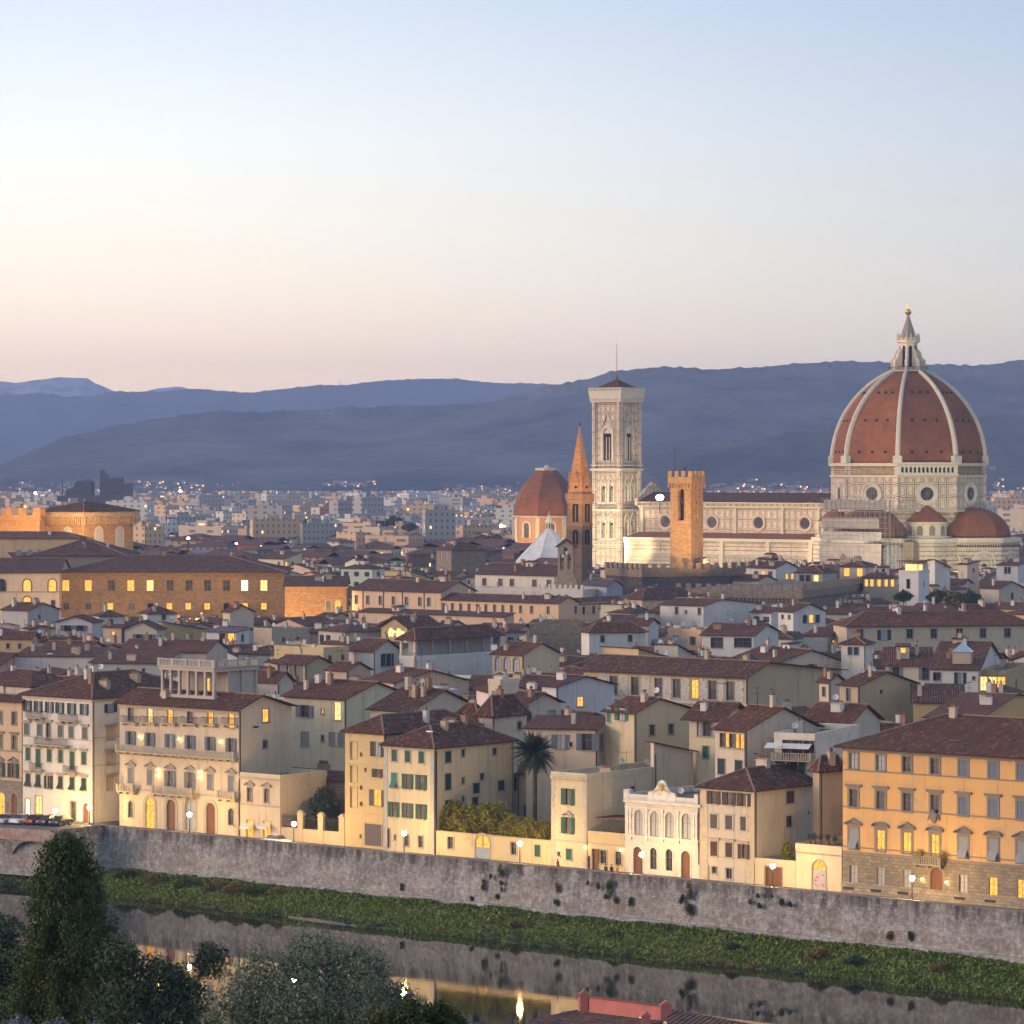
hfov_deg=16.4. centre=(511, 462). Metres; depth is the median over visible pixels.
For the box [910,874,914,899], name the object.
street lamp
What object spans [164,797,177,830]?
door
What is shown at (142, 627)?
house
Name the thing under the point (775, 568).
house
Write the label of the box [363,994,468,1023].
bush
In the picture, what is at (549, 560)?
house
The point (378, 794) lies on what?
window
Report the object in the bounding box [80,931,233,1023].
olive tree
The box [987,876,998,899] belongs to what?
window
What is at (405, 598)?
window
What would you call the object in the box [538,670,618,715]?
house
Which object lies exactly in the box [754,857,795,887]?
garage wall
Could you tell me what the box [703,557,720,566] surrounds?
townhouse
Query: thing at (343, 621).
townhouse
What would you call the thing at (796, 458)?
hills
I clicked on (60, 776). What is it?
window
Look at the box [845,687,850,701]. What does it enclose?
window
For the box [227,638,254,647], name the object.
townhouse
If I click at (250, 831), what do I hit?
window
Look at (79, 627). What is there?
window
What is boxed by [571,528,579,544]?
window
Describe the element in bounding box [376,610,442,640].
house
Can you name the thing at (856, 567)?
house
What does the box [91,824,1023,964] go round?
river wall
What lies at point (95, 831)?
pavement
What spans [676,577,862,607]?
battlement wall
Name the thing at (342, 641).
townhouse
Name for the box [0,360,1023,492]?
hills
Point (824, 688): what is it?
window
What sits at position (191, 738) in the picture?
window
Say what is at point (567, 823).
window
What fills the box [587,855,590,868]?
door
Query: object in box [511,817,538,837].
terrace shrub
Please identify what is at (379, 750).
window
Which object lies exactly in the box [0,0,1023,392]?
sky
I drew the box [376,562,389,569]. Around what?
townhouse
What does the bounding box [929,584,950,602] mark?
townhouse
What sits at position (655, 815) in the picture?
window
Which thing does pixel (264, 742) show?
window
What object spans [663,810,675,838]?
window
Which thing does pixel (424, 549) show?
house
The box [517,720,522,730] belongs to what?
window
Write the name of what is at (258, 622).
townhouse
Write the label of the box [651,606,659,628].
townhouse
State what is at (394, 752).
window
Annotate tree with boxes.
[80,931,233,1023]
[190,920,418,1023]
[307,785,344,827]
[376,521,388,525]
[384,515,406,525]
[401,523,417,534]
[474,533,489,538]
[488,533,503,538]
[506,731,558,820]
[891,589,914,604]
[925,589,947,602]
[940,591,967,606]
[964,589,981,602]
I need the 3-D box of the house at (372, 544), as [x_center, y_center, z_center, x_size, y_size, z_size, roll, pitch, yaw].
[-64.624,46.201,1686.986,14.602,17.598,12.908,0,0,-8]
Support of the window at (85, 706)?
in the riverside house at (71, 739)
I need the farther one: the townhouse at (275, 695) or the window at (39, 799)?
the townhouse at (275, 695)
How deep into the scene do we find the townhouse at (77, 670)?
615.22 m
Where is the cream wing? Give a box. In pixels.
[0,558,70,621]
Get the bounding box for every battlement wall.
[605,562,744,595]
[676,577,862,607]
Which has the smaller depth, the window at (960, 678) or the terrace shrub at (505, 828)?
the terrace shrub at (505, 828)
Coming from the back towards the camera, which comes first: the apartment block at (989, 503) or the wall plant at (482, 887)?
the apartment block at (989, 503)
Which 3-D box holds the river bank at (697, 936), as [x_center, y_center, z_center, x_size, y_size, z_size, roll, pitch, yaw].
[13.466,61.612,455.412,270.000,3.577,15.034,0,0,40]
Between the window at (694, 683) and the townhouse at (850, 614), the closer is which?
the window at (694, 683)
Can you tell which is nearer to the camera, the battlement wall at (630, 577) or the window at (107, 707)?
the window at (107, 707)
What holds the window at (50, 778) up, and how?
in the riverside house at (71, 739)
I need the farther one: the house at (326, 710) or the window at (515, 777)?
the house at (326, 710)
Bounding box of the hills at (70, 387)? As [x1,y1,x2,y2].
[0,377,186,396]
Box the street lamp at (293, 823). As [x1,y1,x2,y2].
[292,820,295,841]
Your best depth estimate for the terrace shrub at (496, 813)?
492.46 m
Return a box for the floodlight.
[656,495,663,513]
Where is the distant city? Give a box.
[0,490,1023,555]
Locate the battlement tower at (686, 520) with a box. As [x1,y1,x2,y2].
[668,467,705,568]
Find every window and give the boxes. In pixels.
[0,578,5,590]
[0,710,2,724]
[0,731,4,748]
[0,756,4,777]
[0,790,5,813]
[7,757,18,778]
[8,732,18,749]
[10,711,16,725]
[16,550,21,555]
[17,643,21,648]
[21,720,30,735]
[22,578,31,590]
[22,596,31,601]
[22,744,31,760]
[22,770,31,786]
[23,700,31,711]
[24,797,30,814]
[32,771,41,787]
[33,745,41,767]
[34,701,42,712]
[34,721,43,736]
[34,795,42,813]
[43,719,52,740]
[43,772,52,789]
[45,702,53,713]
[46,746,52,762]
[47,578,56,590]
[51,600,55,606]
[55,702,63,713]
[55,722,64,737]
[55,773,64,789]
[57,747,63,763]
[60,625,74,631]
[61,580,69,590]
[63,527,71,532]
[63,603,69,609]
[65,723,74,738]
[66,748,75,769]
[66,774,75,790]
[67,703,75,714]
[69,800,76,820]
[75,625,86,631]
[78,748,87,765]
[78,775,87,791]
[79,704,88,715]
[79,724,88,739]
[84,580,92,590]
[85,603,91,609]
[94,526,102,541]
[104,704,116,713]
[104,724,117,740]
[104,749,115,765]
[104,773,117,790]
[107,579,115,590]
[107,603,113,609]
[115,526,123,547]
[124,760,135,784]
[125,730,134,745]
[126,579,134,590]
[127,708,133,721]
[127,799,133,818]
[128,603,134,609]
[132,634,141,637]
[142,634,155,638]
[143,762,154,785]
[143,794,156,828]
[144,732,154,746]
[146,579,153,590]
[146,709,152,722]
[147,603,153,608]
[163,763,174,787]
[164,733,174,748]
[166,579,173,590]
[166,603,172,609]
[166,710,172,724]
[182,797,196,830]
[183,765,195,788]
[184,735,194,749]
[185,579,192,590]
[185,603,191,609]
[186,711,193,726]
[203,579,211,590]
[203,767,215,790]
[204,603,210,609]
[204,736,214,751]
[206,713,213,727]
[220,633,227,641]
[222,579,230,590]
[223,603,229,609]
[224,768,236,791]
[225,633,234,640]
[225,737,235,751]
[227,714,234,728]
[227,807,234,826]
[240,579,248,590]
[243,781,254,802]
[246,819,253,837]
[260,579,267,590]
[260,603,266,609]
[260,782,271,803]
[262,708,270,723]
[262,739,268,749]
[263,820,270,837]
[277,664,284,669]
[285,665,293,683]
[295,665,302,681]
[296,704,312,718]
[300,731,308,746]
[319,635,323,642]
[320,708,324,714]
[320,734,324,741]
[325,599,331,611]
[328,732,334,746]
[332,702,340,721]
[334,599,341,611]
[337,732,344,746]
[350,765,357,782]
[351,741,357,759]
[351,786,357,807]
[354,595,357,603]
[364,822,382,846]
[365,595,369,604]
[369,789,383,807]
[370,741,383,757]
[372,769,382,778]
[378,596,381,604]
[381,654,386,666]
[386,624,393,636]
[387,653,393,666]
[388,802,399,817]
[389,772,397,788]
[390,749,397,762]
[391,596,395,605]
[394,624,402,636]
[401,803,412,818]
[402,774,412,789]
[402,833,409,847]
[403,749,410,762]
[404,596,408,605]
[415,775,426,790]
[415,804,426,820]
[416,834,423,848]
[417,750,424,763]
[426,597,430,606]
[444,750,452,763]
[444,772,452,791]
[444,799,451,810]
[446,835,453,850]
[461,748,465,757]
[461,776,465,784]
[471,796,478,805]
[472,782,480,794]
[474,833,490,858]
[479,772,485,781]
[482,578,486,585]
[484,604,487,611]
[492,747,498,755]
[494,656,501,670]
[497,779,505,791]
[498,578,502,585]
[502,656,509,671]
[509,841,517,855]
[510,579,514,586]
[512,656,519,671]
[513,520,514,536]
[514,776,517,791]
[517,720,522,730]
[522,521,530,537]
[526,713,532,722]
[532,579,536,586]
[533,844,540,857]
[546,606,549,613]
[547,710,555,714]
[551,734,569,750]
[561,788,573,805]
[561,811,573,834]
[564,847,572,860]
[567,503,568,521]
[571,503,579,521]
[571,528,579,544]
[576,697,584,707]
[576,733,596,751]
[584,503,590,521]
[584,528,590,544]
[598,849,607,864]
[599,476,606,503]
[599,512,606,539]
[599,733,603,751]
[600,412,613,459]
[600,635,605,642]
[605,707,610,723]
[607,476,614,503]
[607,512,614,539]
[609,675,617,694]
[613,850,622,866]
[614,708,627,721]
[623,476,629,503]
[624,412,634,459]
[624,512,629,536]
[628,635,632,641]
[629,476,635,503]
[630,512,635,534]
[630,676,638,694]
[632,808,644,836]
[648,809,660,837]
[648,846,657,869]
[649,724,656,736]
[654,677,662,697]
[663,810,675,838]
[664,848,673,870]
[667,723,674,735]
[672,678,680,698]
[680,812,691,840]
[690,636,694,644]
[690,679,698,699]
[695,721,703,736]
[697,607,700,614]
[701,745,709,759]
[703,722,707,736]
[706,722,714,737]
[706,791,720,805]
[706,837,719,857]
[707,680,716,700]
[709,812,718,829]
[710,637,723,648]
[710,865,717,874]
[716,757,725,774]
[718,733,724,748]
[721,838,734,858]
[722,792,735,806]
[724,813,733,830]
[724,866,732,880]
[725,681,734,700]
[725,733,729,748]
[729,733,733,748]
[734,637,751,648]
[734,734,739,749]
[734,759,742,770]
[737,793,750,807]
[737,841,748,859]
[738,734,744,749]
[739,814,748,831]
[763,617,768,622]
[782,740,794,757]
[785,789,795,804]
[785,814,793,828]
[790,762,797,769]
[791,740,804,757]
[798,762,806,773]
[800,575,804,580]
[802,615,807,623]
[802,740,815,758]
[805,575,810,580]
[809,615,813,623]
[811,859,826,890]
[813,575,818,580]
[815,614,819,622]
[821,686,825,696]
[835,482,841,499]
[843,568,849,576]
[844,783,861,808]
[844,818,861,849]
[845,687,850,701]
[847,646,853,655]
[848,751,858,769]
[848,864,857,886]
[852,646,859,655]
[856,568,862,576]
[857,629,863,637]
[861,482,881,499]
[870,579,873,586]
[871,785,888,810]
[871,822,888,852]
[875,753,885,771]
[875,866,885,888]
[877,579,880,586]
[877,630,890,640]
[884,579,887,586]
[889,667,902,675]
[897,787,915,812]
[897,822,915,854]
[901,754,912,773]
[901,868,911,891]
[906,579,910,588]
[906,629,913,638]
[915,482,937,504]
[919,667,929,680]
[925,789,943,814]
[925,826,943,856]
[929,756,940,775]
[930,628,937,638]
[932,672,941,681]
[953,791,971,816]
[953,826,971,859]
[954,672,965,683]
[956,628,962,634]
[957,758,968,777]
[957,873,968,896]
[965,482,976,504]
[979,628,986,637]
[980,676,987,691]
[983,793,1001,819]
[983,830,1001,861]
[987,760,998,778]
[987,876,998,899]
[988,676,995,683]
[996,677,1005,687]
[1004,628,1011,637]
[1011,795,1023,820]
[1011,831,1023,863]
[1015,761,1023,780]
[1015,878,1023,901]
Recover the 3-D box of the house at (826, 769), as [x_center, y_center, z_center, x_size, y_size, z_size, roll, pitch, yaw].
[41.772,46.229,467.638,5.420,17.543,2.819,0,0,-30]
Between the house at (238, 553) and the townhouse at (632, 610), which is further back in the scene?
the house at (238, 553)
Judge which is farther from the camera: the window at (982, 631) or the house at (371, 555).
the house at (371, 555)
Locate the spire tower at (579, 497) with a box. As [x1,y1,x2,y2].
[565,421,594,586]
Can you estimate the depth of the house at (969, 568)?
1127.41 m
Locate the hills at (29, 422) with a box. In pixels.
[0,378,559,463]
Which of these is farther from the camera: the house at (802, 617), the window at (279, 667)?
the house at (802, 617)
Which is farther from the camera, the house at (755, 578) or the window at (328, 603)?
the house at (755, 578)
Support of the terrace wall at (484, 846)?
on the ground at (115, 822)
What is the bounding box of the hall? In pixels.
[0,529,87,557]
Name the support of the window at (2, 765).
in the riverside house at (13, 683)
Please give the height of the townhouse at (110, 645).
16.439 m
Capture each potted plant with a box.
[806,833,810,843]
[811,833,817,843]
[817,835,822,844]
[825,833,830,844]
[832,836,837,845]
[915,849,924,862]
[938,850,946,865]
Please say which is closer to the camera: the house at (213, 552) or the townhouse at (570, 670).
the townhouse at (570, 670)
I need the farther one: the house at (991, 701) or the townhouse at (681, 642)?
the townhouse at (681, 642)
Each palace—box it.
[29,537,141,566]
[61,551,293,617]
[112,657,298,835]
[283,575,350,616]
[576,647,848,708]
[623,780,701,878]
[830,601,1023,654]
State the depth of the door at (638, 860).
473.83 m
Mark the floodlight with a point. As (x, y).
(659, 497)
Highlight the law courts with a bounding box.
[57,469,132,503]
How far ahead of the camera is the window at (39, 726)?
547.51 m
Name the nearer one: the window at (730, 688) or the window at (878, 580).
the window at (730, 688)
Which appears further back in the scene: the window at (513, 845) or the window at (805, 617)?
the window at (805, 617)
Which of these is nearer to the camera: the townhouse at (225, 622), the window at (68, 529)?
the townhouse at (225, 622)
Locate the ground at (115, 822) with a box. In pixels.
[107,820,119,823]
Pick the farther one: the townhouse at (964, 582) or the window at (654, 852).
the townhouse at (964, 582)
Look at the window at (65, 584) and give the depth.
1059.74 m
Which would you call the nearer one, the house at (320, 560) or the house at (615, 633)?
the house at (615, 633)
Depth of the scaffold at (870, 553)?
1306.92 m
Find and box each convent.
[350,574,477,610]
[440,587,624,622]
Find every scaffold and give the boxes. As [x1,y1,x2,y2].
[818,497,916,568]
[896,530,918,566]
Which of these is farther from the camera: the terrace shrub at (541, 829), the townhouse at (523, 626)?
the townhouse at (523, 626)
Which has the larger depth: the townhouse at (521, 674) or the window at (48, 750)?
the townhouse at (521, 674)
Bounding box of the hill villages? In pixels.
[15,466,1023,491]
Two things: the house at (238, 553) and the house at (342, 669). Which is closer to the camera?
the house at (342, 669)
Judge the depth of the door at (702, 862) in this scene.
466.03 m
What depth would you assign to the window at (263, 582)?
1060.78 m
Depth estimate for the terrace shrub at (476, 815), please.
493.65 m
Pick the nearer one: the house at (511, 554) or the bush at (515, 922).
the bush at (515, 922)
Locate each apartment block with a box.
[421,508,463,520]
[456,515,492,524]
[986,501,993,505]
[991,494,1023,507]
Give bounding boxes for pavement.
[0,814,1023,909]
[0,822,104,835]
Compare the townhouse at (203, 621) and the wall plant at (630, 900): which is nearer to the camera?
the wall plant at (630, 900)
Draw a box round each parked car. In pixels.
[0,813,14,823]
[8,813,28,824]
[22,814,42,824]
[35,814,55,825]
[48,815,72,825]
[264,834,290,841]
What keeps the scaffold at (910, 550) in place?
attached to the cathedral
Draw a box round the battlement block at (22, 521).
[0,507,48,530]
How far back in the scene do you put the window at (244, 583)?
1060.78 m
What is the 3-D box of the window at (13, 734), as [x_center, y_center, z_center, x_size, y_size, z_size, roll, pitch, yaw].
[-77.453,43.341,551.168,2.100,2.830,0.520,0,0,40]
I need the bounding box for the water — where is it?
[0,885,1023,1023]
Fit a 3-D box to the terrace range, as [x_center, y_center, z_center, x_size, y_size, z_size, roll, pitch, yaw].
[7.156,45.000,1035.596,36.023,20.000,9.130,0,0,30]
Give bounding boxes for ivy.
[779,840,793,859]
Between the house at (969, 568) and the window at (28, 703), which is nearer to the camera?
the window at (28, 703)
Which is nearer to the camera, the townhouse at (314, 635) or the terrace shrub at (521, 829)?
the terrace shrub at (521, 829)
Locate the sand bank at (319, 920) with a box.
[288,916,357,925]
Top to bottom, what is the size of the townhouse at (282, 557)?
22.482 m
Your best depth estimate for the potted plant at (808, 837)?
456.68 m
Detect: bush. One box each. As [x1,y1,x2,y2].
[0,911,29,1023]
[113,867,140,878]
[139,872,166,884]
[173,876,197,888]
[204,879,227,889]
[222,881,250,893]
[244,884,266,895]
[266,886,287,896]
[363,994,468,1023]
[508,919,524,927]
[606,929,621,936]
[724,940,741,949]
[806,946,831,960]
[843,953,866,965]
[929,961,952,973]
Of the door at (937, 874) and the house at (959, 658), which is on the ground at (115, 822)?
the house at (959, 658)
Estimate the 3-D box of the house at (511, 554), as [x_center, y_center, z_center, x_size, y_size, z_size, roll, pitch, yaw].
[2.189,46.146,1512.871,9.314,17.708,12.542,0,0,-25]
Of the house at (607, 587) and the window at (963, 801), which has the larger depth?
the house at (607, 587)
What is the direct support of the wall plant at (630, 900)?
attached to the river wall at (973, 931)
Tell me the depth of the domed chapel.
1737.64 m
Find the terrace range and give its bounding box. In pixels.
[475,582,596,597]
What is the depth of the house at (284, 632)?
861.60 m
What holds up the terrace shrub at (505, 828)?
on the terrace wall at (484, 846)
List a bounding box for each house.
[0,593,61,630]
[0,627,40,651]
[0,670,66,814]
[7,549,41,557]
[16,635,109,674]
[18,662,177,822]
[53,609,103,638]
[87,645,184,674]
[90,602,126,634]
[100,613,128,642]
[119,629,230,662]
[122,614,166,642]
[133,541,149,548]
[133,545,143,552]
[137,602,177,624]
[140,549,164,554]
[144,550,180,554]
[148,545,160,547]
[149,546,179,550]
[158,616,208,638]
[165,550,186,553]
[178,544,194,552]
[191,542,235,553]
[203,550,223,554]
[204,627,250,643]
[205,548,230,552]
[210,551,258,555]
[211,540,235,542]
[220,601,255,627]
[222,538,250,541]
[233,540,277,550]
[239,546,272,554]
[239,768,326,837]
[242,555,257,560]
[253,620,308,644]
[258,654,296,694]
[261,545,291,551]
[271,646,333,683]
[279,668,396,770]
[290,545,318,551]
[291,760,344,813]
[293,543,332,550]
[298,548,329,551]
[299,551,339,560]
[302,559,317,564]
[315,558,335,565]
[318,559,349,566]
[323,650,373,678]
[332,545,353,551]
[333,555,348,558]
[335,552,358,554]
[338,554,363,558]
[339,706,484,849]
[349,550,377,554]
[349,627,399,675]
[356,604,515,624]
[357,546,401,555]
[360,553,392,557]
[361,541,392,547]
[361,647,472,694]
[365,673,468,717]
[376,556,404,565]
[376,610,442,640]
[378,712,517,854]
[393,556,404,565]
[394,686,458,694]
[395,624,505,675]
[402,542,439,555]
[404,550,430,569]
[409,548,435,551]
[421,542,447,546]
[423,549,435,558]
[431,558,435,569]
[434,539,487,570]
[439,617,465,625]
[446,537,477,542]
[455,697,480,721]
[464,541,483,545]
[473,559,563,591]
[473,685,531,772]
[475,539,516,543]
[479,546,502,558]
[481,542,512,553]
[486,558,517,564]
[488,673,519,696]
[489,625,562,673]
[491,554,502,557]
[502,549,524,558]
[507,543,531,549]
[514,761,525,818]
[515,686,565,722]
[522,709,605,822]
[529,614,584,654]
[529,989,749,1023]
[536,558,563,563]
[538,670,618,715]
[550,750,652,868]
[578,614,648,654]
[579,572,623,596]
[587,814,624,871]
[600,687,690,764]
[619,582,694,609]
[631,605,660,645]
[645,741,698,789]
[657,590,760,627]
[680,677,744,785]
[694,746,812,883]
[699,615,780,656]
[710,687,824,777]
[729,637,840,674]
[730,573,776,583]
[745,554,799,578]
[764,716,858,777]
[775,589,828,633]
[793,559,838,580]
[800,622,834,651]
[804,694,884,736]
[807,747,842,839]
[815,656,845,701]
[835,662,918,722]
[837,549,877,579]
[837,630,876,678]
[861,563,898,604]
[882,640,932,682]
[897,560,931,605]
[910,681,964,721]
[922,678,1023,717]
[923,602,958,610]
[927,559,951,590]
[927,630,1002,691]
[955,557,979,593]
[956,598,999,609]
[978,577,1023,602]
[980,648,1023,693]
[985,665,1023,693]
[995,555,1023,582]
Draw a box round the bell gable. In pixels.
[554,538,578,587]
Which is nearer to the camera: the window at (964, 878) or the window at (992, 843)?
the window at (992, 843)
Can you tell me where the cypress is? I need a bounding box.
[0,830,135,1023]
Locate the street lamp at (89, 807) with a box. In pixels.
[87,804,90,824]
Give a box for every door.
[9,792,18,814]
[82,802,88,821]
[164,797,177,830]
[203,800,217,833]
[383,827,390,847]
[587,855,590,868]
[591,848,599,869]
[632,845,642,873]
[680,849,690,877]
[700,862,709,879]
[764,865,782,886]
[928,866,944,890]
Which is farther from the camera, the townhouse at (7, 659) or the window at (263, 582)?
the window at (263, 582)
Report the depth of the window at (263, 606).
1060.78 m
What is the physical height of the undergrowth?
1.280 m
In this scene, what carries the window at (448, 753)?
in the riverside house at (431, 771)
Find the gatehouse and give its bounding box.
[795,836,842,891]
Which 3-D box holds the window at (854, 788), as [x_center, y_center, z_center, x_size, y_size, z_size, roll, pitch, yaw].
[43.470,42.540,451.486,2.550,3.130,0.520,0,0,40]
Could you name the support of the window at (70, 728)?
in the riverside house at (71, 739)
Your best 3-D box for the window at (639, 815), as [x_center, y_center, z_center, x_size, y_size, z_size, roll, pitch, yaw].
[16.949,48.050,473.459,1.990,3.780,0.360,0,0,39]
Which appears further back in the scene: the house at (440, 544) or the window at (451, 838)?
the house at (440, 544)
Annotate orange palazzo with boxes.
[833,703,1023,908]
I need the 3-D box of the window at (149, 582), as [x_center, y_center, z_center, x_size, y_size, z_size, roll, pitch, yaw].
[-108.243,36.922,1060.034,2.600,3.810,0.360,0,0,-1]
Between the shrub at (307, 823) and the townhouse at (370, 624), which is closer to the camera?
the shrub at (307, 823)
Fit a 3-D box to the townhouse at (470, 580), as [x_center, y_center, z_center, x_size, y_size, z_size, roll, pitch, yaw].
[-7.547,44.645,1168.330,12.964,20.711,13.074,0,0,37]
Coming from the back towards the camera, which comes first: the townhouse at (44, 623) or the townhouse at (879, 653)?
the townhouse at (44, 623)
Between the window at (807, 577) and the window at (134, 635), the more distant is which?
the window at (807, 577)
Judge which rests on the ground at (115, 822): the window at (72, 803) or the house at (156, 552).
the house at (156, 552)
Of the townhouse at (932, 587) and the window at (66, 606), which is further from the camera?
the window at (66, 606)
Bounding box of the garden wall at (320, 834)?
[281,810,344,845]
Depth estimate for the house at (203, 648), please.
778.24 m
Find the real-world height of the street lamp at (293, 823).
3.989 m
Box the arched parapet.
[0,827,59,875]
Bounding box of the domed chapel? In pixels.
[511,465,568,542]
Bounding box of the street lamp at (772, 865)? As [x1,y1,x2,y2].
[770,862,774,886]
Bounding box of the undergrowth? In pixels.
[0,878,1023,998]
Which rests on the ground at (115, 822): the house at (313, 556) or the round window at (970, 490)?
the house at (313, 556)
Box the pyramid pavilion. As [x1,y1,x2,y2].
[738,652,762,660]
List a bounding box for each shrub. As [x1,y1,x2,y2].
[3,1013,135,1023]
[294,813,315,828]
[326,815,338,831]
[438,799,463,831]
[438,805,446,830]
[450,802,479,832]
[464,802,490,833]
[478,801,513,834]
[497,813,523,836]
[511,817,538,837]
[527,819,550,839]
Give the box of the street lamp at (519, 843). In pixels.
[518,840,521,862]
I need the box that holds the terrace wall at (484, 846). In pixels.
[435,830,550,864]
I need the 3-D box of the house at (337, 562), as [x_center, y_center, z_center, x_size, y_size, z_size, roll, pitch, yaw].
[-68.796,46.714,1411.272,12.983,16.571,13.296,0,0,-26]
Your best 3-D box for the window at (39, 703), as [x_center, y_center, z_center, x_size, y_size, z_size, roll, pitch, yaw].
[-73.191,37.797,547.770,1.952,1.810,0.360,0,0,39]
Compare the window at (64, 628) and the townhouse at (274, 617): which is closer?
the window at (64, 628)
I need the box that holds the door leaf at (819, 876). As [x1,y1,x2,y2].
[813,869,825,890]
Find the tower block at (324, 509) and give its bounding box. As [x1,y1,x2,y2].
[320,502,328,515]
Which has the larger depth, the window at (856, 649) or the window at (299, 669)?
the window at (856, 649)
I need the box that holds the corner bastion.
[60,824,115,874]
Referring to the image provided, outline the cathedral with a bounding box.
[623,303,1021,571]
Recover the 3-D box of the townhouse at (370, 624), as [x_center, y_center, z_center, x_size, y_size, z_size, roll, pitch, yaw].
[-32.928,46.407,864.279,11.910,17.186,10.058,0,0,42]
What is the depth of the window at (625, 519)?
1423.26 m
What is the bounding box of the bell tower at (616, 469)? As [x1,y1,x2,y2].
[588,374,644,566]
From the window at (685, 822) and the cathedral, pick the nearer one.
the window at (685, 822)
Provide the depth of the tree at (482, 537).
1798.85 m
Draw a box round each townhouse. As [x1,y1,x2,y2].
[0,622,19,630]
[0,652,18,672]
[1,620,19,629]
[1,663,54,675]
[20,618,52,634]
[24,618,55,635]
[34,664,74,675]
[38,627,74,646]
[41,631,106,646]
[57,667,83,676]
[60,627,99,639]
[63,664,80,678]
[87,633,121,646]
[100,635,119,650]
[106,634,123,644]
[124,615,139,626]
[157,670,177,676]
[165,672,177,680]
[175,615,199,618]
[175,615,221,625]
[175,616,212,629]
[188,611,218,619]
[191,617,220,622]
[212,617,222,624]
[213,619,253,643]
[223,636,252,662]
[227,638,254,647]
[228,544,247,558]
[235,643,282,665]
[247,655,274,673]
[252,618,272,628]
[254,618,271,626]
[257,550,301,565]
[257,613,285,620]
[258,638,301,646]
[263,641,348,667]
[266,691,283,700]
[268,637,306,659]
[270,611,332,643]
[287,559,326,575]
[290,571,302,575]
[293,672,310,687]
[303,565,339,575]
[309,621,342,644]
[311,563,340,575]
[314,617,380,643]
[316,605,348,619]
[318,631,359,660]
[323,614,358,622]
[325,559,341,570]
[330,564,344,574]
[339,559,385,586]
[343,608,360,619]
[344,554,390,566]
[349,587,352,610]
[357,618,380,627]
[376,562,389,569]
[385,563,430,579]
[385,570,411,578]
[388,569,423,579]
[389,562,424,570]
[389,563,425,573]
[391,564,425,574]
[392,641,407,654]
[414,568,437,579]
[421,566,443,571]
[433,569,467,579]
[437,574,468,583]
[448,671,470,678]
[459,693,475,699]
[460,568,475,573]
[462,566,478,586]
[469,665,530,694]
[472,669,526,705]
[482,617,528,634]
[491,619,527,644]
[491,645,501,649]
[508,667,555,679]
[519,679,551,690]
[531,665,556,674]
[559,645,585,669]
[561,706,603,715]
[564,666,583,674]
[574,653,596,666]
[580,652,596,662]
[586,614,637,625]
[592,564,604,571]
[598,561,614,577]
[598,598,638,617]
[598,600,655,617]
[599,644,665,655]
[605,600,656,616]
[631,638,666,651]
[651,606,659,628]
[651,639,697,657]
[653,633,686,648]
[659,621,672,631]
[659,631,664,638]
[661,622,695,635]
[667,625,706,652]
[694,645,729,658]
[697,649,725,658]
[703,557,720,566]
[736,559,750,573]
[743,601,783,628]
[747,553,784,563]
[756,701,809,715]
[778,624,802,645]
[794,555,807,565]
[797,562,807,569]
[820,642,840,658]
[823,598,859,620]
[825,559,845,566]
[826,610,851,626]
[826,618,834,625]
[828,562,845,570]
[831,595,871,610]
[843,589,867,601]
[843,592,892,606]
[854,602,891,613]
[865,603,899,607]
[873,645,882,658]
[873,652,884,669]
[876,565,897,572]
[879,711,908,731]
[887,605,927,610]
[914,595,955,610]
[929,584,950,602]
[950,568,957,577]
[950,571,972,590]
[950,584,969,592]
[979,566,995,579]
[979,574,991,593]
[993,597,1023,611]
[998,646,1016,661]
[1000,652,1008,662]
[1007,650,1023,659]
[1007,655,1023,662]
[1008,608,1023,618]
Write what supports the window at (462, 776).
in the riverside house at (431, 771)
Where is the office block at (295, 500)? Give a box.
[272,496,331,509]
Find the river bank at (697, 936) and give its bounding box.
[1,871,1023,1000]
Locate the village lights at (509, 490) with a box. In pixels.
[22,479,1023,491]
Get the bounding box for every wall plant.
[480,877,485,890]
[497,864,505,877]
[499,880,503,891]
[553,898,558,906]
[555,882,559,892]
[595,881,599,889]
[606,880,612,896]
[613,894,617,903]
[628,896,632,906]
[678,894,683,903]
[683,901,695,915]
[686,882,692,900]
[777,898,784,906]
[885,931,892,939]
[907,931,913,941]
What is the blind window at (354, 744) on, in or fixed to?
in the riverside house at (364, 788)
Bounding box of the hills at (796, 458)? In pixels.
[642,416,1023,492]
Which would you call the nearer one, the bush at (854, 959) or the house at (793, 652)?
the bush at (854, 959)
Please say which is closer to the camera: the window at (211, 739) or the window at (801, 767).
the window at (801, 767)
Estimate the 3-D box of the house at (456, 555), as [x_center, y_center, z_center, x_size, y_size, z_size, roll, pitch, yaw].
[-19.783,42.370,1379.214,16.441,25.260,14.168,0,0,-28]
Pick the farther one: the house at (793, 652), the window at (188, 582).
the window at (188, 582)
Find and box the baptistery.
[516,512,566,562]
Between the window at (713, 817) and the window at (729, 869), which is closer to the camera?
the window at (729, 869)
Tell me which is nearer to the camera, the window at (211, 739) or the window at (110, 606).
the window at (211, 739)
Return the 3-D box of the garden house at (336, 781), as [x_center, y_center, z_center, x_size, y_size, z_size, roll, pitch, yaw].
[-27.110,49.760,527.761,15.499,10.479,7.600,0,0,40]

